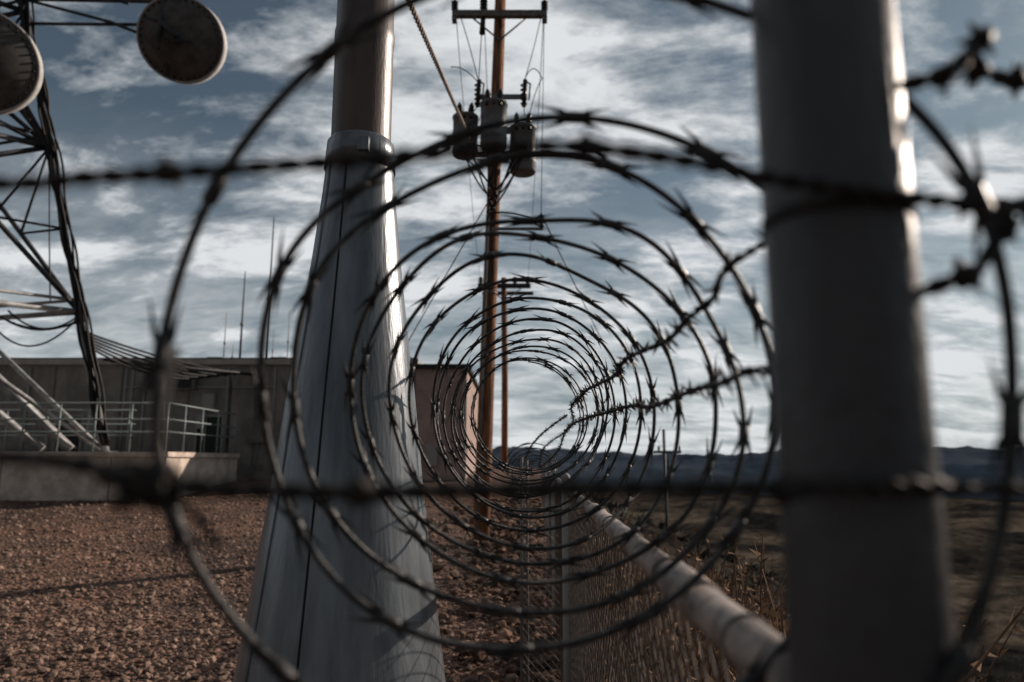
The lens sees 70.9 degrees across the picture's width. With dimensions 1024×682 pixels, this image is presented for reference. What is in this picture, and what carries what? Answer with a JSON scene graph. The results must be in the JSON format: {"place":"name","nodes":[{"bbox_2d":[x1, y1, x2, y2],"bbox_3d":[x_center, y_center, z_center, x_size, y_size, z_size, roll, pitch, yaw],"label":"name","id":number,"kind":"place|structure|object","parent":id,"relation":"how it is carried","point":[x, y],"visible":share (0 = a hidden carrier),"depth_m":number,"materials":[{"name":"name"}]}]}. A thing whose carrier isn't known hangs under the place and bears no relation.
{"place":"outdoors","nodes":[
{"label":"outdoors","id":0,"kind":"place"},
{"bbox_2d":[0,467,1023,681],"bbox_3d":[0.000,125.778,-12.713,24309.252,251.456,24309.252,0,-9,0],"label":"ground","id":1,"kind":"structure","parent":0,"point":[969,522],"depth_m":13.46,"materials":[{"name":"brown gravel"}]},
{"bbox_2d":[0,0,167,451],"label":"lattice radio tower","id":2,"kind":"structure","parent":1,"relation":"on","point":[42,139],"depth_m":21.13,"materials":[{"name":"black metal"}]},
{"bbox_2d":[0,14,43,114],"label":"microwave dish antenna","id":3,"kind":"object","parent":2,"relation":"attached to","point":[21,72],"visible":1,"depth_m":19.79,"materials":[{"name":"black"}]},
{"bbox_2d":[136,0,226,84],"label":"microwave dish antenna","id":4,"kind":"object","parent":2,"relation":"attached to","point":[186,40],"visible":1,"depth_m":20.55,"materials":[{"name":"black metal"}]},
{"bbox_2d":[0,452,239,500],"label":"concrete platform","id":5,"kind":"structure","parent":1,"relation":"on","point":[26,482],"depth_m":19.67,"materials":[{"name":"grey concrete"}]},
{"bbox_2d":[0,402,235,452],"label":"metal handrail","id":6,"kind":"object","parent":5,"relation":"on","point":[128,432],"visible":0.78,"depth_m":20.07,"materials":[{"name":"grey metal"}]},
{"bbox_2d":[84,333,256,452],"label":"cable bridge","id":7,"kind":"structure","parent":5,"relation":"on","point":[139,364],"depth_m":22.91,"materials":[{"name":"black metal"}]},
{"bbox_2d":[0,357,478,480],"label":"equipment building","id":8,"kind":"structure","parent":1,"relation":"on","point":[60,379],"depth_m":25.90,"materials":[{"name":"grey"}]},
{"bbox_2d":[223,312,226,356],"bbox_3d":[-11.550,-0.031,28.893,0.237,2.300,0.237,0,-9,0],"label":"whip antenna","id":9,"kind":"object","parent":8,"relation":"on","point":[224,342],"visible":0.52,"depth_m":28.88,"materials":[{"name":"grey metal"}]},
{"bbox_2d":[239,271,245,357],"bbox_3d":[-10.900,-0.870,29.032,0.237,4.000,0.237,0,-9,0],"label":"whip antenna","id":10,"kind":"object","parent":8,"relation":"on","point":[241,331],"visible":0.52,"depth_m":28.98,"materials":[{"name":"grey metal"}]},
{"bbox_2d":[265,217,274,357],"bbox_3d":[-9.850,-2.005,29.220,0.237,6.300,0.237,0,-9,0],"label":"whip antenna","id":11,"kind":"object","parent":8,"relation":"on","point":[266,352],"visible":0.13,"depth_m":29.34,"materials":[{"name":"grey metal"}]},
{"bbox_2d":[287,310,289,357],"bbox_3d":[-9.000,-0.081,28.901,0.237,2.400,0.237,0,-9,0],"label":"whip antenna","id":12,"kind":"object","parent":8,"relation":"on","point":[288,336],"visible":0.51,"depth_m":28.89,"materials":[{"name":"grey metal"}]},
{"bbox_2d":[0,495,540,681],"bbox_3d":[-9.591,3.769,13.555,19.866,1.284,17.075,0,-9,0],"label":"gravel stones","id":13,"kind":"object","parent":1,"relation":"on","point":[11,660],"visible":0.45,"depth_m":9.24,"materials":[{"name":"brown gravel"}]},
{"bbox_2d":[233,0,445,681],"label":"tapered steel pole","id":14,"kind":"object","parent":1,"relation":"on","point":[301,625],"visible":0.68,"depth_m":2.37,"materials":[{"name":"grey metal"}]},
{"bbox_2d":[451,0,547,544],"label":"wooden utility pole","id":15,"kind":"object","parent":1,"relation":"on","point":[494,103],"visible":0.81,"depth_m":14.14,"materials":[{"name":"brown wood"}]},
{"bbox_2d":[409,7,472,142],"bbox_3d":[-0.854,-3.223,8.836,0.479,3.299,11.190,0,-9,3],"label":"guy strand cable","id":16,"kind":"object","parent":15,"relation":"attached to","point":[416,18],"visible":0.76,"depth_m":8.02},
{"bbox_2d":[409,24,661,445],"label":"power line wires","id":17,"kind":"object","parent":15,"relation":"attached to","point":[533,194],"visible":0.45,"depth_m":16.30,"materials":[{"name":"black metal"}]},
{"bbox_2d":[478,276,532,468],"bbox_3d":[-0.325,2.775,35.987,2.850,12.280,0.605,0,-9,0],"label":"wooden utility pole","id":18,"kind":"object","parent":1,"relation":"on","point":[504,292],"visible":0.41,"depth_m":36.25,"materials":[{"name":"brown wood"}]},
{"bbox_2d":[432,497,626,681],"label":"rubble stones","id":19,"kind":"object","parent":1,"relation":"on","point":[488,673],"visible":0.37,"depth_m":9.15,"materials":[{"name":"brown stone"}]},
{"bbox_2d":[520,457,789,681],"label":"chain link fence","id":20,"kind":"object","parent":1,"relation":"on","point":[739,637],"visible":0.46,"depth_m":1.79,"materials":[{"name":"grey metal"}]},
{"bbox_2d":[653,429,680,529],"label":"wooden utility pole","id":21,"kind":"object","parent":1,"relation":"on","point":[664,451],"visible":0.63,"depth_m":61.06,"materials":[{"name":"brown wood"}]},
{"bbox_2d":[559,476,997,681],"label":"hillside scrub","id":22,"kind":"object","parent":1,"relation":"on","point":[612,504],"visible":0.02,"depth_m":28.19,"materials":[{"name":"brown plant"}]},
{"bbox_2d":[571,502,1023,681],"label":"dry shrubs","id":23,"kind":"object","parent":1,"relation":"on","point":[763,610],"visible":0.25,"depth_m":3.51,"materials":[{"name":"brown plant"}]},
{"bbox_2d":[750,0,955,681],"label":"fence post","id":24,"kind":"object","parent":1,"relation":"on","point":[867,587],"visible":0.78,"depth_m":0.47,"materials":[{"name":"metal"}]},
{"bbox_2d":[0,128,1020,220],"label":"barbed wire strand","id":25,"kind":"object","parent":24,"relation":"attached to","point":[585,146],"visible":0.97,"depth_m":0.44,"materials":[{"name":"metal"}]},
{"bbox_2d":[0,345,1023,550],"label":"barbed wire strand","id":26,"kind":"object","parent":24,"relation":"attached to","point":[157,483],"visible":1,"depth_m":0.41,"materials":[{"name":"metal"}]},
{"bbox_2d":[133,0,1023,681],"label":"razor wire coil","id":27,"kind":"object","parent":24,"relation":"attached to","point":[963,648],"visible":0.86,"depth_m":0.93,"materials":[{"name":"metal"}]},
{"bbox_2d":[539,230,763,464],"bbox_3d":[0.348,0.842,5.699,0.166,0.422,10.483,0,-9,1],"label":"barbed wire strand","id":28,"kind":"object","parent":24,"relation":"attached to","point":[729,265],"visible":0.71,"depth_m":1.11,"materials":[{"name":"metal"}]},
{"bbox_2d":[539,347,771,468],"bbox_3d":[0.358,0.903,5.689,0.081,0.355,10.483,0,-9,1],"label":"barbed wire strand","id":29,"kind":"object","parent":24,"relation":"attached to","point":[747,371],"visible":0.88,"depth_m":1.17,"materials":[{"name":"metal"}]},
{"bbox_2d":[895,21,1023,101],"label":"barbed wire strand","id":30,"kind":"object","parent":24,"relation":"attached to","point":[972,63],"visible":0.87,"depth_m":0.50,"materials":[{"name":"metal"}]},
{"bbox_2d":[922,196,1023,296],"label":"barbed wire strand","id":31,"kind":"object","parent":24,"relation":"attached to","point":[963,276],"visible":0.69,"depth_m":0.48,"materials":[{"name":"metal"}]},
{"bbox_2d":[0,0,1023,454],"label":"sky","id":32,"kind":"structure","parent":0,"point":[660,64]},
{"bbox_2d":[492,446,1023,499],"bbox_3d":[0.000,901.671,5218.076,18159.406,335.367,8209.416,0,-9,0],"label":"mountain range","id":33,"kind":"structure","parent":0,"point":[968,464],"depth_m":5070.88,"materials":[{"name":"stone"}]}
]}

